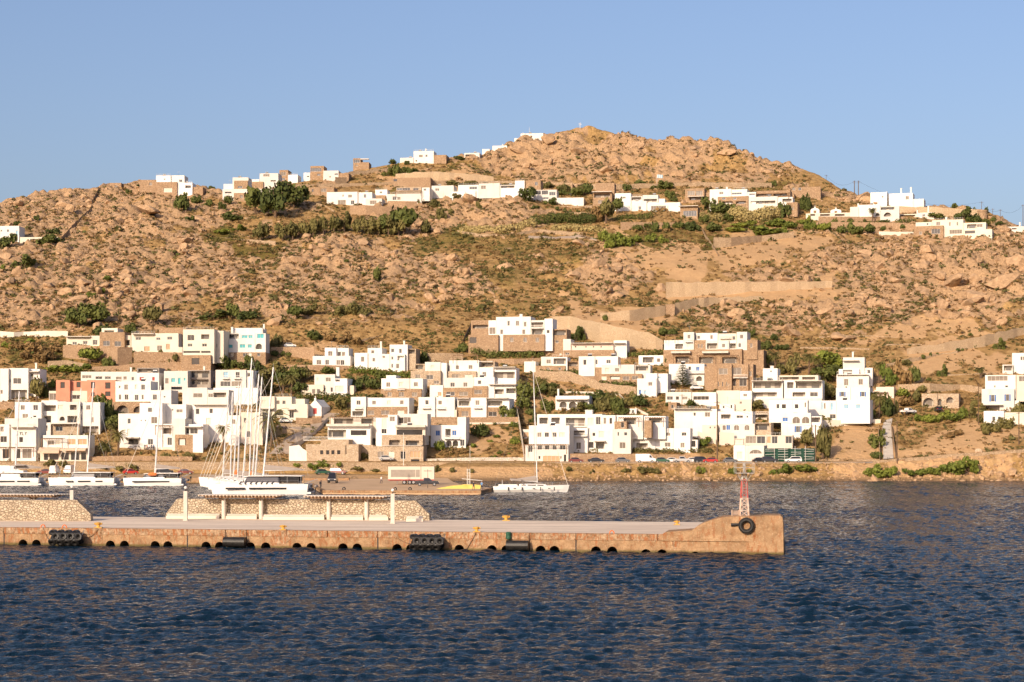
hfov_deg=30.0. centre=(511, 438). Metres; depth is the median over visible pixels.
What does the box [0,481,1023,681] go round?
water
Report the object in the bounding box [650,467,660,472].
shrub
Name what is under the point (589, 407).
shrub
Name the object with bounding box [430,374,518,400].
hotel wing
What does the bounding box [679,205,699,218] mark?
pavilion
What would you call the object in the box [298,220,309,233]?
tree
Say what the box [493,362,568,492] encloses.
sailing yacht
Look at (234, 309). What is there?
shrub
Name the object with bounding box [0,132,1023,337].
loose rocks
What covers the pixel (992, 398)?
window
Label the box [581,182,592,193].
shrub
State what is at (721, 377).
house
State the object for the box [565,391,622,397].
garden wall
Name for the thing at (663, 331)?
shrub
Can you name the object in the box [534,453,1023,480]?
shore rocks
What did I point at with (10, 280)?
boulder
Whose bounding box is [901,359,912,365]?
shrub
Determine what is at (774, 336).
shrub
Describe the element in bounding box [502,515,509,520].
bollard
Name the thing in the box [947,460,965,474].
shrub
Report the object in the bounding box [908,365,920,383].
shrub
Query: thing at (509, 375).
glass door
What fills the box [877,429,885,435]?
shrub
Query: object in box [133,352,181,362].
stone wall
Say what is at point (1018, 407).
shrub
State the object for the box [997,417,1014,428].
shrub
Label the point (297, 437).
lane
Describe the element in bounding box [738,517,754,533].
tractor tyre
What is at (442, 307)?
dry scrub
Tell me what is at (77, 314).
tree
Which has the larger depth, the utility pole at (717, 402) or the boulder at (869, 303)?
the boulder at (869, 303)
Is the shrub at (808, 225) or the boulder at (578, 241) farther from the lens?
the shrub at (808, 225)
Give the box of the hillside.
[0,125,1023,480]
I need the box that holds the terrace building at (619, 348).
[542,333,629,357]
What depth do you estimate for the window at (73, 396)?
571.69 m
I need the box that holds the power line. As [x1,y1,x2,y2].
[900,414,1014,425]
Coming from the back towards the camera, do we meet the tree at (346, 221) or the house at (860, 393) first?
the tree at (346, 221)
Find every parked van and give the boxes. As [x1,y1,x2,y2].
[0,465,18,473]
[49,465,60,474]
[63,465,73,473]
[327,472,337,482]
[635,454,655,461]
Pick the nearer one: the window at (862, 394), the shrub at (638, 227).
the window at (862, 394)
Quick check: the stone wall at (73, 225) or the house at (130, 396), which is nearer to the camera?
the house at (130, 396)
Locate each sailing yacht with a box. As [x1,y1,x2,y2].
[59,388,109,476]
[199,391,248,485]
[202,389,254,486]
[204,385,259,486]
[206,358,281,488]
[207,384,261,479]
[212,376,274,482]
[215,374,280,482]
[217,377,283,482]
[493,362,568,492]
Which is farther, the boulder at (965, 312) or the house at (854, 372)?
the boulder at (965, 312)
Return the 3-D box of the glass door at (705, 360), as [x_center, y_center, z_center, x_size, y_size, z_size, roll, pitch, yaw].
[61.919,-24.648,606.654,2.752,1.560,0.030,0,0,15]
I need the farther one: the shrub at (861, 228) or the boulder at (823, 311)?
the shrub at (861, 228)
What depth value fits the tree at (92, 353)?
609.68 m
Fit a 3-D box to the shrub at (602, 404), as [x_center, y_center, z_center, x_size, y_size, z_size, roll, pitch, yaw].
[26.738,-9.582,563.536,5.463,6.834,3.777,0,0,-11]
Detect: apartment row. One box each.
[537,410,667,453]
[633,428,699,452]
[666,389,752,405]
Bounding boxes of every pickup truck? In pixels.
[415,478,438,485]
[673,456,691,461]
[900,408,916,413]
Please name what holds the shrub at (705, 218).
on the hillside
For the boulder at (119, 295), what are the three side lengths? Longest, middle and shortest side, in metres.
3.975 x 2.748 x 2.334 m
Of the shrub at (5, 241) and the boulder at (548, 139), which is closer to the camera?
the shrub at (5, 241)
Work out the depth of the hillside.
707.11 m
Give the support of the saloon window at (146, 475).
in the catamaran at (160, 479)
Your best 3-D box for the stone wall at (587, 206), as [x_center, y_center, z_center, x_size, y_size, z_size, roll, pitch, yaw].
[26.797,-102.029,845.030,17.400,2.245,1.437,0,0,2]
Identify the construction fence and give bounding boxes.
[764,446,814,461]
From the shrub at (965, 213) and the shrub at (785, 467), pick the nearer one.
the shrub at (785, 467)
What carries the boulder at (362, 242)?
on the hillside
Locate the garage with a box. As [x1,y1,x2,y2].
[734,445,766,460]
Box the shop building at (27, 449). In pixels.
[0,417,45,460]
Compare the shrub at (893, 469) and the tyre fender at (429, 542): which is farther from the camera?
the shrub at (893, 469)
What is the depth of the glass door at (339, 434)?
527.95 m
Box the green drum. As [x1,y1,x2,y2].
[506,532,510,538]
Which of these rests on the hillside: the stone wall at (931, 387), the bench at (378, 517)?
the stone wall at (931, 387)
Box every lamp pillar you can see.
[70,485,73,499]
[183,486,187,520]
[390,489,395,523]
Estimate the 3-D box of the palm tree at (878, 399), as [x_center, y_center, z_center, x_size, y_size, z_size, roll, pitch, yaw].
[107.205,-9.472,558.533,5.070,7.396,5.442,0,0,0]
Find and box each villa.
[0,226,57,242]
[118,403,209,452]
[140,174,205,196]
[223,176,273,201]
[228,324,269,364]
[252,172,289,188]
[260,396,310,419]
[304,166,351,181]
[327,191,384,205]
[354,341,419,371]
[375,188,389,199]
[387,187,432,202]
[400,149,448,163]
[432,180,542,199]
[468,311,570,353]
[524,355,578,371]
[531,190,584,205]
[557,184,582,191]
[579,353,651,385]
[592,183,615,206]
[615,189,681,211]
[710,187,799,216]
[806,198,899,221]
[870,187,925,206]
[900,206,933,219]
[914,217,992,239]
[1002,353,1023,374]
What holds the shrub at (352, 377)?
on the hillside
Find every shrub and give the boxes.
[0,233,17,247]
[8,340,23,348]
[10,254,36,267]
[19,350,30,358]
[23,339,46,352]
[24,338,41,344]
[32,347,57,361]
[33,214,39,220]
[35,233,64,244]
[38,381,49,397]
[43,365,59,371]
[43,459,55,466]
[45,228,59,233]
[48,379,55,387]
[49,342,62,352]
[57,460,69,466]
[59,364,83,371]
[81,363,91,368]
[86,291,95,297]
[92,323,110,335]
[101,356,115,365]
[103,275,111,280]
[115,463,126,470]
[124,322,136,331]
[128,464,137,470]
[168,353,177,361]
[173,192,189,210]
[178,192,188,204]
[185,451,194,459]
[190,196,203,202]
[196,309,233,319]
[204,199,213,206]
[213,228,230,233]
[215,355,234,368]
[217,201,226,209]
[222,211,243,220]
[223,194,232,203]
[225,302,239,316]
[231,224,246,230]
[231,360,244,368]
[235,310,257,319]
[243,354,253,367]
[270,333,283,346]
[271,350,278,356]
[307,328,322,339]
[307,463,317,470]
[315,460,330,466]
[320,365,334,373]
[323,333,335,340]
[331,305,350,315]
[334,395,347,409]
[335,333,352,342]
[345,302,363,314]
[348,374,355,382]
[349,337,364,344]
[351,466,363,470]
[352,374,368,390]
[357,307,370,315]
[361,452,366,458]
[365,376,380,389]
[373,266,381,279]
[375,369,387,379]
[381,167,392,175]
[388,159,396,163]
[392,163,402,175]
[401,166,417,172]
[420,219,430,232]
[420,350,428,362]
[429,198,441,207]
[433,439,444,450]
[435,207,446,219]
[435,465,440,471]
[445,180,467,186]
[452,193,461,199]
[453,156,466,159]
[458,342,467,352]
[464,180,477,184]
[470,422,489,436]
[498,405,517,416]
[509,437,520,443]
[515,397,526,407]
[525,408,533,415]
[528,414,536,422]
[540,398,554,411]
[543,181,555,187]
[548,197,556,204]
[558,184,570,191]
[558,189,567,194]
[568,187,584,195]
[570,402,586,411]
[571,326,583,340]
[575,327,585,340]
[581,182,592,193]
[582,402,597,412]
[585,389,604,402]
[589,206,604,221]
[593,396,610,412]
[597,230,607,241]
[604,240,615,247]
[605,232,624,246]
[609,395,624,410]
[614,408,629,414]
[620,468,630,472]
[621,235,634,246]
[622,184,631,190]
[622,396,633,406]
[628,391,636,405]
[632,224,642,230]
[634,179,645,183]
[634,234,641,242]
[637,466,653,473]
[644,233,656,241]
[649,180,664,189]
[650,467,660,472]
[651,221,659,231]
[658,181,674,188]
[658,234,669,242]
[658,327,668,335]
[662,221,670,230]
[664,190,674,198]
[667,328,677,335]
[672,221,683,227]
[683,221,700,230]
[686,399,695,405]
[696,466,705,473]
[698,214,709,222]
[699,436,710,446]
[700,196,716,210]
[706,222,721,231]
[707,203,722,213]
[716,201,730,213]
[723,213,736,220]
[724,226,748,231]
[728,468,736,474]
[730,220,756,226]
[748,328,755,336]
[750,225,788,234]
[752,400,763,409]
[761,340,771,349]
[764,220,784,226]
[766,354,771,363]
[768,463,792,474]
[770,334,777,339]
[773,344,783,349]
[774,218,792,226]
[776,362,786,373]
[778,202,791,217]
[782,344,788,349]
[784,221,797,228]
[793,464,817,470]
[796,219,806,223]
[799,192,811,209]
[803,219,816,229]
[816,222,830,229]
[822,415,831,424]
[836,224,847,232]
[846,222,861,234]
[854,225,864,233]
[862,467,876,476]
[865,222,875,233]
[868,434,885,448]
[870,451,882,458]
[872,463,893,477]
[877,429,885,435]
[879,363,898,386]
[880,392,894,416]
[885,466,897,475]
[890,358,913,384]
[895,387,910,396]
[895,400,898,411]
[898,396,914,406]
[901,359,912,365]
[902,468,917,475]
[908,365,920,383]
[912,388,921,402]
[914,414,921,421]
[915,468,927,475]
[917,385,926,392]
[921,413,935,422]
[925,467,940,474]
[928,212,944,218]
[933,410,949,422]
[936,364,947,376]
[938,464,948,472]
[943,431,959,437]
[945,412,960,421]
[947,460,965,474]
[953,206,971,219]
[957,406,967,418]
[962,455,979,473]
[964,403,976,418]
[965,213,981,222]
[970,399,977,405]
[976,414,983,422]
[977,403,985,410]
[980,420,1000,431]
[981,218,990,225]
[982,426,989,434]
[992,337,1005,349]
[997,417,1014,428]
[1011,402,1023,411]
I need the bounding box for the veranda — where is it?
[755,412,768,420]
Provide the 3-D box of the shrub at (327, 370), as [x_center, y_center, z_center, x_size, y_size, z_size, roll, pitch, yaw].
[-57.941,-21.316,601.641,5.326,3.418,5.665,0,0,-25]
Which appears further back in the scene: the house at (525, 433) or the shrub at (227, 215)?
the shrub at (227, 215)
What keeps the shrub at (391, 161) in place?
on the hillside
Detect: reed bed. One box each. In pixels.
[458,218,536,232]
[550,223,607,233]
[698,212,727,220]
[727,205,780,221]
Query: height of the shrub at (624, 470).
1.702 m
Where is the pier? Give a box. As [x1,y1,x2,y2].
[0,514,784,554]
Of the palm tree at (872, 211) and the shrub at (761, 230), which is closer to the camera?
the shrub at (761, 230)
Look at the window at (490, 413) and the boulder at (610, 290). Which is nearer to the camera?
the window at (490, 413)
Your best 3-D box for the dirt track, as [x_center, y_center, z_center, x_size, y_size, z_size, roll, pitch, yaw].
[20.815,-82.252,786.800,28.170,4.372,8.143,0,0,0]
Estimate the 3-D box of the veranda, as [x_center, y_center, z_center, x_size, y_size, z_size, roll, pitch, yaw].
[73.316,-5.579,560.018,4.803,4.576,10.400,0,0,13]
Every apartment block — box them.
[81,367,164,389]
[187,366,214,387]
[751,366,824,407]
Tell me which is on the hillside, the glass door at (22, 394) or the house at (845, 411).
the house at (845, 411)
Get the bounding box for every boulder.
[0,252,11,259]
[2,248,15,254]
[4,277,15,283]
[11,268,24,275]
[14,200,23,205]
[19,320,29,326]
[20,245,35,250]
[43,282,52,287]
[55,200,70,206]
[57,287,73,294]
[59,257,69,263]
[65,204,75,211]
[66,321,73,326]
[67,295,86,301]
[74,266,85,271]
[75,278,90,285]
[78,287,87,292]
[93,322,103,328]
[95,287,101,294]
[100,282,108,287]
[101,268,114,273]
[113,292,123,297]
[116,218,124,223]
[116,273,131,279]
[120,311,136,317]
[121,268,131,274]
[124,277,137,283]
[126,254,138,258]
[129,304,134,310]
[137,205,160,214]
[148,281,159,287]
[154,302,164,311]
[157,285,169,290]
[175,283,184,286]
[177,237,191,242]
[179,243,187,249]
[181,288,197,295]
[187,256,197,260]
[193,215,204,221]
[217,285,229,290]
[227,292,237,296]
[266,316,281,325]
[274,303,282,308]
[290,256,307,263]
[302,233,311,237]
[309,244,316,249]
[318,243,328,246]
[326,278,336,283]
[356,240,367,245]
[385,262,398,266]
[385,294,393,300]
[401,279,408,284]
[423,293,434,299]
[428,259,438,264]
[434,228,440,233]
[437,260,447,264]
[437,294,452,300]
[438,287,447,293]
[443,253,457,260]
[452,277,471,283]
[462,193,478,202]
[462,268,469,274]
[471,278,478,282]
[497,262,512,268]
[501,170,511,176]
[502,199,516,203]
[509,145,525,153]
[522,162,530,167]
[531,159,543,165]
[534,253,543,257]
[541,134,554,144]
[547,158,552,164]
[551,307,563,312]
[569,271,580,277]
[570,147,587,154]
[572,239,584,244]
[591,260,605,268]
[597,166,612,172]
[605,287,612,292]
[610,156,622,163]
[611,263,621,267]
[612,291,623,298]
[614,266,622,273]
[616,252,627,259]
[619,137,626,143]
[622,284,634,290]
[624,142,644,148]
[626,267,638,272]
[655,283,665,291]
[685,146,700,151]
[716,148,735,155]
[719,298,726,305]
[725,299,736,304]
[726,308,744,317]
[761,169,773,173]
[779,277,793,281]
[780,323,793,330]
[783,300,792,306]
[787,329,800,336]
[802,274,810,281]
[815,307,833,314]
[830,332,844,339]
[838,267,848,270]
[839,335,855,342]
[847,309,854,315]
[855,192,869,201]
[857,249,871,255]
[859,196,869,201]
[866,301,874,307]
[873,263,883,268]
[874,299,886,307]
[883,304,890,310]
[884,249,893,255]
[889,277,901,282]
[898,287,906,293]
[911,262,929,269]
[915,285,925,290]
[919,259,929,263]
[920,244,933,253]
[920,289,929,293]
[923,253,936,261]
[928,303,936,307]
[933,271,946,279]
[936,256,944,261]
[936,299,948,310]
[937,309,946,316]
[943,273,962,286]
[958,309,970,315]
[961,278,968,283]
[962,299,973,305]
[966,290,984,298]
[969,274,981,283]
[971,297,984,302]
[980,277,987,282]
[980,295,990,302]
[983,295,994,302]
[985,273,1019,288]
[990,298,1008,305]
[996,318,1007,325]
[1002,227,1011,231]
[1004,254,1023,268]
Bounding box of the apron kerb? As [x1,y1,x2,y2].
[313,483,492,492]
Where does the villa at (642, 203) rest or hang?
on the hillside
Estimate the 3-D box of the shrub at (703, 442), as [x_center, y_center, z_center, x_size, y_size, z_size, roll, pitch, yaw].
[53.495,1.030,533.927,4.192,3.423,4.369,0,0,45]
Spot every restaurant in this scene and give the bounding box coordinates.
[38,435,94,460]
[361,407,430,460]
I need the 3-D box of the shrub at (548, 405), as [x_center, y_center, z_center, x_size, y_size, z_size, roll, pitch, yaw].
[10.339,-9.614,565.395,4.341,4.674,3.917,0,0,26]
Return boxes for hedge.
[294,390,382,401]
[349,365,411,377]
[440,448,469,455]
[467,346,544,358]
[528,210,589,224]
[546,211,596,223]
[570,368,578,374]
[599,379,636,385]
[616,212,653,219]
[627,349,662,356]
[632,447,711,453]
[895,218,915,222]
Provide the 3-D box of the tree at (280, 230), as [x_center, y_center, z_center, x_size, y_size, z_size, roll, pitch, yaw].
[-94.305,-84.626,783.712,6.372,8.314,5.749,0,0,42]
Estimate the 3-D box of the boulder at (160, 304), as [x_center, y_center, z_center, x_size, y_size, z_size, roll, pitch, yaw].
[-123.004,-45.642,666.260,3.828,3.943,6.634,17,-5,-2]
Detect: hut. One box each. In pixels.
[110,183,123,186]
[668,402,679,409]
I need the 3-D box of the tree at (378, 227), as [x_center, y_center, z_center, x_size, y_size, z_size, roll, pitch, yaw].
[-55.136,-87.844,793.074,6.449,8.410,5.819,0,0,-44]
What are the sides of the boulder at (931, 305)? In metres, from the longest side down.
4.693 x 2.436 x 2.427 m
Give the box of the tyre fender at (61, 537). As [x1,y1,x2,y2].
[47,529,84,545]
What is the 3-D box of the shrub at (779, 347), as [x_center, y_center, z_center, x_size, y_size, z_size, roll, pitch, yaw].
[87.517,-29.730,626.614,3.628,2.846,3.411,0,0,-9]
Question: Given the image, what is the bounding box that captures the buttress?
[665,304,674,315]
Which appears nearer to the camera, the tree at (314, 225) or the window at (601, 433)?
the window at (601, 433)
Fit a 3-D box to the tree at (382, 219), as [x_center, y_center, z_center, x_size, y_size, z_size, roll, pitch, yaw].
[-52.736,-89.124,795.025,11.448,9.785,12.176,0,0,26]
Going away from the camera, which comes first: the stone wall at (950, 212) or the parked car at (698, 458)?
the parked car at (698, 458)
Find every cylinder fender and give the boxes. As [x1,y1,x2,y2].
[222,532,246,546]
[506,535,529,550]
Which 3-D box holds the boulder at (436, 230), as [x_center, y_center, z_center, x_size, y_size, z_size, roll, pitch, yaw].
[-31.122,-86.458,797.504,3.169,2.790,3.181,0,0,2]
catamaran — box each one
[0,391,50,485]
[48,383,125,485]
[123,386,191,485]
[211,367,321,494]
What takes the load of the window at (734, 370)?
in the house at (721, 377)
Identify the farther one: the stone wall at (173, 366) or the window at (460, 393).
the stone wall at (173, 366)
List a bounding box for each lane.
[269,413,339,454]
[276,423,311,430]
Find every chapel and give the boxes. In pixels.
[309,396,329,417]
[810,207,819,212]
[830,208,841,212]
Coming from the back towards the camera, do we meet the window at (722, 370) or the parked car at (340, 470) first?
the window at (722, 370)
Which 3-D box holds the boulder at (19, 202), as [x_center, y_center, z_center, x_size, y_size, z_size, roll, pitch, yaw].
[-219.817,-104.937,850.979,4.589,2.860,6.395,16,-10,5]
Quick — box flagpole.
[403,433,403,465]
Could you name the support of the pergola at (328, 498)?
on the pier
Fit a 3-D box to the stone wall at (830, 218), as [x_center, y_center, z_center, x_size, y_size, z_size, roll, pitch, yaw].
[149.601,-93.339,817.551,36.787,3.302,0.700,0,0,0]
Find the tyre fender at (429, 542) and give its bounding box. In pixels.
[409,534,444,550]
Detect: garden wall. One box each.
[133,447,171,449]
[290,418,327,445]
[469,422,515,423]
[516,405,524,460]
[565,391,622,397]
[635,407,647,415]
[698,431,715,443]
[719,432,733,444]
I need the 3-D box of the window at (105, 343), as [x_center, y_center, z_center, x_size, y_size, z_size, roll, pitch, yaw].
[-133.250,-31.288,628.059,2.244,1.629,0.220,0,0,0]
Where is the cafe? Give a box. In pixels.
[303,417,387,461]
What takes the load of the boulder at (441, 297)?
on the hillside
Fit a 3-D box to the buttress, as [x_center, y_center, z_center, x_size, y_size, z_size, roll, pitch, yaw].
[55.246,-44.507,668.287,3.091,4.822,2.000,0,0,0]
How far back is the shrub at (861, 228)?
792.19 m
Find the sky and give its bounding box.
[0,0,1023,225]
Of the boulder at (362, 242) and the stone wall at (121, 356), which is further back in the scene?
the boulder at (362, 242)
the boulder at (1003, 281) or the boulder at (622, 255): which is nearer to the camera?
the boulder at (1003, 281)
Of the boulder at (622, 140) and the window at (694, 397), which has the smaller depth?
the window at (694, 397)
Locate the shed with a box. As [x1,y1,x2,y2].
[702,425,793,447]
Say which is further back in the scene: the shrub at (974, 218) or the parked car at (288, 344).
the shrub at (974, 218)
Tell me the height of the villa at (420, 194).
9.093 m
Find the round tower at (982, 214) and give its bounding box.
[977,210,987,218]
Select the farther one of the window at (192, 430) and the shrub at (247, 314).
the shrub at (247, 314)
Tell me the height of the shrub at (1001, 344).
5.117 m
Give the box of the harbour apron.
[302,478,491,494]
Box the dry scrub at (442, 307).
[0,131,1023,460]
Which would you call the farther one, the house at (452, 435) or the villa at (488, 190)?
the villa at (488, 190)
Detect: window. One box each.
[0,473,22,476]
[1,436,6,441]
[13,378,20,383]
[23,449,31,457]
[48,440,53,444]
[50,393,55,399]
[67,439,75,444]
[70,473,96,476]
[72,395,79,398]
[78,439,86,444]
[103,341,109,345]
[115,341,120,345]
[143,474,165,476]
[144,346,149,350]
[151,417,156,423]
[164,188,171,191]
[188,335,193,339]
[190,428,197,433]
[193,393,201,397]
[206,418,210,424]
[221,381,230,385]
[232,381,241,385]
[243,476,281,481]
[289,411,293,417]
[311,168,320,171]
[338,200,345,204]
[378,451,383,456]
[381,410,388,414]
[381,429,386,433]
[388,451,393,456]
[401,451,405,458]
[404,417,410,423]
[410,451,420,457]
[459,392,467,395]
[460,439,464,445]
[462,411,467,415]
[474,390,481,393]
[489,327,494,333]
[489,412,496,415]
[528,445,532,451]
[543,456,559,460]
[576,442,580,448]
[596,417,600,424]
[599,431,603,437]
[620,442,625,447]
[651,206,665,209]
[683,211,696,215]
[693,396,708,399]
[719,368,726,373]
[732,368,740,373]
[735,439,742,443]
[737,452,741,458]
[739,377,746,385]
[746,436,755,442]
[750,450,761,453]
[757,436,764,442]
[772,436,777,442]
[782,417,787,421]
[785,436,791,442]
[792,417,799,423]
[794,426,801,431]
[802,417,808,423]
[810,392,817,396]
[839,392,845,396]
[860,392,865,396]
[931,229,939,233]
[950,230,961,233]
[987,376,1007,380]
[989,395,995,401]
[1004,394,1010,400]
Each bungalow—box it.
[49,391,86,401]
[65,336,99,345]
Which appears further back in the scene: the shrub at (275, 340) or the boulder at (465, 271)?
the boulder at (465, 271)
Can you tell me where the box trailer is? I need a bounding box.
[388,466,434,483]
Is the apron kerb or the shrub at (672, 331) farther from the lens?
the shrub at (672, 331)
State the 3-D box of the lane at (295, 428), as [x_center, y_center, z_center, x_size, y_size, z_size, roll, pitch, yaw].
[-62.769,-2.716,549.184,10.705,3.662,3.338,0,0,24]
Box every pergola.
[0,493,65,499]
[198,494,300,518]
[304,495,404,519]
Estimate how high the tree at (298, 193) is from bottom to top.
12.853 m
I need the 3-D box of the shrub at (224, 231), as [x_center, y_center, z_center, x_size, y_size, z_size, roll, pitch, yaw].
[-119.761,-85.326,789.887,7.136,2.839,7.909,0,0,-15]
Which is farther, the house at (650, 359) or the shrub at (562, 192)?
the shrub at (562, 192)
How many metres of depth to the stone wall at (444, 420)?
552.42 m
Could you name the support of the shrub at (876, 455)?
on the hillside
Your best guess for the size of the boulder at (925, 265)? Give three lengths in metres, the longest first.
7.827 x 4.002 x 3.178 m
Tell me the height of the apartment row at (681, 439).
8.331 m
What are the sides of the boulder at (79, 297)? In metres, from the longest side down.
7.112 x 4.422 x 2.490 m
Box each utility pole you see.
[714,401,719,458]
[815,425,815,461]
[896,428,897,463]
[978,384,978,424]
[1018,412,1019,444]
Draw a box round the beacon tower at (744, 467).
[734,463,754,515]
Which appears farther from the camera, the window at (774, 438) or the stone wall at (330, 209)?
the stone wall at (330, 209)
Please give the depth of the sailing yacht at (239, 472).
419.88 m
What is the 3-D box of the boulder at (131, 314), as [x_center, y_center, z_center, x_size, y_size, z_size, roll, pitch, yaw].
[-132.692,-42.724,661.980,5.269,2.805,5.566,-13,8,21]
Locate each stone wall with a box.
[0,331,67,336]
[0,402,14,409]
[0,462,299,469]
[0,500,92,520]
[48,360,82,366]
[62,188,98,240]
[63,345,96,361]
[89,456,192,460]
[92,362,180,370]
[100,347,131,365]
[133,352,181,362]
[165,498,430,519]
[220,237,275,244]
[271,347,314,359]
[271,365,351,370]
[281,423,309,426]
[282,429,304,432]
[296,182,391,186]
[296,418,321,424]
[300,462,554,470]
[308,201,333,211]
[335,177,346,183]
[349,167,391,175]
[350,205,398,216]
[388,201,416,207]
[396,172,493,180]
[421,353,462,361]
[426,457,523,460]
[431,417,517,424]
[433,180,571,185]
[458,229,582,235]
[459,323,470,352]
[486,358,539,364]
[535,370,635,393]
[552,316,662,349]
[553,182,771,189]
[555,462,862,463]
[556,205,591,207]
[570,454,634,461]
[600,306,665,320]
[620,222,684,229]
[635,454,689,461]
[666,281,831,297]
[675,296,762,313]
[702,228,717,254]
[713,232,793,247]
[756,369,762,375]
[800,347,868,349]
[816,222,914,230]
[819,216,904,221]
[819,335,896,337]
[819,459,838,460]
[823,419,880,426]
[856,459,879,460]
[873,449,1023,462]
[879,231,912,235]
[884,344,923,345]
[886,350,957,366]
[891,425,895,457]
[898,383,981,393]
[899,206,977,216]
[907,327,1023,353]
[947,372,998,375]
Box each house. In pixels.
[0,363,46,401]
[100,328,130,347]
[112,378,177,413]
[131,328,189,354]
[164,371,191,392]
[181,327,229,370]
[182,388,233,442]
[213,370,260,405]
[229,409,268,444]
[279,170,300,182]
[301,367,357,395]
[309,187,337,196]
[313,345,353,365]
[353,158,370,170]
[392,177,432,187]
[431,417,468,447]
[464,151,481,159]
[482,144,506,154]
[514,132,543,141]
[523,429,528,438]
[524,422,573,460]
[555,389,592,410]
[630,409,637,413]
[637,373,671,396]
[639,355,662,364]
[669,361,706,385]
[673,405,773,441]
[685,188,709,203]
[705,364,755,390]
[719,397,752,410]
[769,400,822,438]
[792,187,821,198]
[809,397,872,423]
[836,385,872,400]
[837,351,873,387]
[873,387,895,397]
[982,375,1023,410]
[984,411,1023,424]
[1009,222,1023,231]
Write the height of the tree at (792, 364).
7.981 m
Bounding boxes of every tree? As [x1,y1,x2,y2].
[30,375,43,400]
[64,302,88,328]
[77,346,103,363]
[82,301,110,321]
[93,393,109,402]
[97,441,112,455]
[104,398,113,416]
[104,414,117,429]
[105,423,115,439]
[109,429,127,455]
[112,410,123,417]
[142,304,162,325]
[215,424,230,453]
[244,185,259,213]
[245,360,267,371]
[252,221,270,239]
[253,408,290,446]
[256,371,274,393]
[258,180,288,217]
[259,360,281,380]
[273,369,292,389]
[274,222,290,240]
[277,377,288,394]
[279,363,288,372]
[281,180,310,208]
[283,374,297,394]
[286,304,302,318]
[286,364,305,383]
[287,220,298,239]
[289,381,308,391]
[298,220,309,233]
[299,365,311,381]
[301,302,318,315]
[308,218,320,237]
[317,216,327,233]
[328,214,341,231]
[340,211,351,232]
[350,215,366,232]
[360,217,375,235]
[371,218,382,234]
[375,213,396,234]
[381,216,396,234]
[389,204,418,234]
[393,218,405,235]
[514,382,538,397]
[516,378,527,384]
[517,395,533,409]
[518,186,536,200]
[534,376,540,385]
[534,381,559,394]
[537,377,549,395]
[547,383,565,395]
[599,196,614,222]
[605,391,618,399]
[612,196,623,213]
[632,394,647,407]
[672,363,694,387]
[767,351,781,367]
[785,351,800,374]
[800,427,813,446]
[801,353,814,373]
[810,350,842,366]
[810,364,841,381]
[812,358,821,374]
[816,424,832,458]
[824,380,835,399]
[824,445,830,458]
[868,208,875,221]
[870,391,879,409]
[871,361,883,382]
[871,393,886,417]
[975,367,984,378]
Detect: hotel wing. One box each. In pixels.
[351,397,413,417]
[381,375,426,400]
[411,362,448,385]
[417,394,456,416]
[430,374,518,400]
[447,355,518,383]
[456,398,513,416]
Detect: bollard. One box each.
[94,522,102,527]
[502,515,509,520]
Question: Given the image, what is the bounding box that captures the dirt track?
[528,235,596,240]
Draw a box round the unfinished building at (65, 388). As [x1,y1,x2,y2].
[56,380,119,401]
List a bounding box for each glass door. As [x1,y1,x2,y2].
[16,392,24,397]
[45,417,50,422]
[46,406,53,410]
[86,428,95,432]
[120,407,127,412]
[164,429,170,433]
[192,372,197,377]
[202,372,207,377]
[333,431,342,437]
[337,419,342,423]
[346,419,351,423]
[364,419,371,423]
[409,441,416,444]
[491,402,499,405]
[497,373,502,377]
[507,373,512,377]
[557,359,563,363]
[574,431,582,434]
[578,419,583,425]
[598,443,602,448]
[627,419,633,423]
[645,358,651,362]
[679,358,687,362]
[703,358,710,362]
[710,344,715,348]
[726,358,734,362]
[759,425,766,429]
[765,383,770,387]
[799,383,805,387]
[812,383,818,387]
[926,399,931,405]
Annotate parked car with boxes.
[37,469,52,473]
[122,469,138,473]
[156,469,173,472]
[178,469,193,473]
[279,418,292,422]
[284,343,295,346]
[314,469,330,474]
[329,468,347,474]
[379,455,393,460]
[568,457,583,461]
[587,457,604,461]
[615,457,629,461]
[654,457,669,461]
[667,457,680,461]
[690,385,702,389]
[694,456,705,461]
[702,457,717,461]
[722,457,737,461]
[752,457,767,461]
[762,456,777,461]
[784,456,801,461]
[934,406,942,410]
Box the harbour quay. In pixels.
[46,478,349,482]
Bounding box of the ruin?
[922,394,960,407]
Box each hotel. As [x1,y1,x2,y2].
[15,400,108,434]
[663,326,766,368]
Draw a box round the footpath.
[882,418,893,459]
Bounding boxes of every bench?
[166,513,219,518]
[226,514,256,518]
[263,514,324,519]
[331,515,362,519]
[369,515,387,519]
[406,516,422,521]
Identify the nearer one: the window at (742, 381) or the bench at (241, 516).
the bench at (241, 516)
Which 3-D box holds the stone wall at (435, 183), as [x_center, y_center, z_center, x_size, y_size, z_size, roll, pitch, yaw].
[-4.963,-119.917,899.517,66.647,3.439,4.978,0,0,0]
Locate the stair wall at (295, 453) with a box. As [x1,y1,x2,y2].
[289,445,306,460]
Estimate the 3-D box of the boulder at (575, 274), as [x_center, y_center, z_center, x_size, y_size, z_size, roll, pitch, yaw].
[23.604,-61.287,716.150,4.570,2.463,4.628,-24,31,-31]

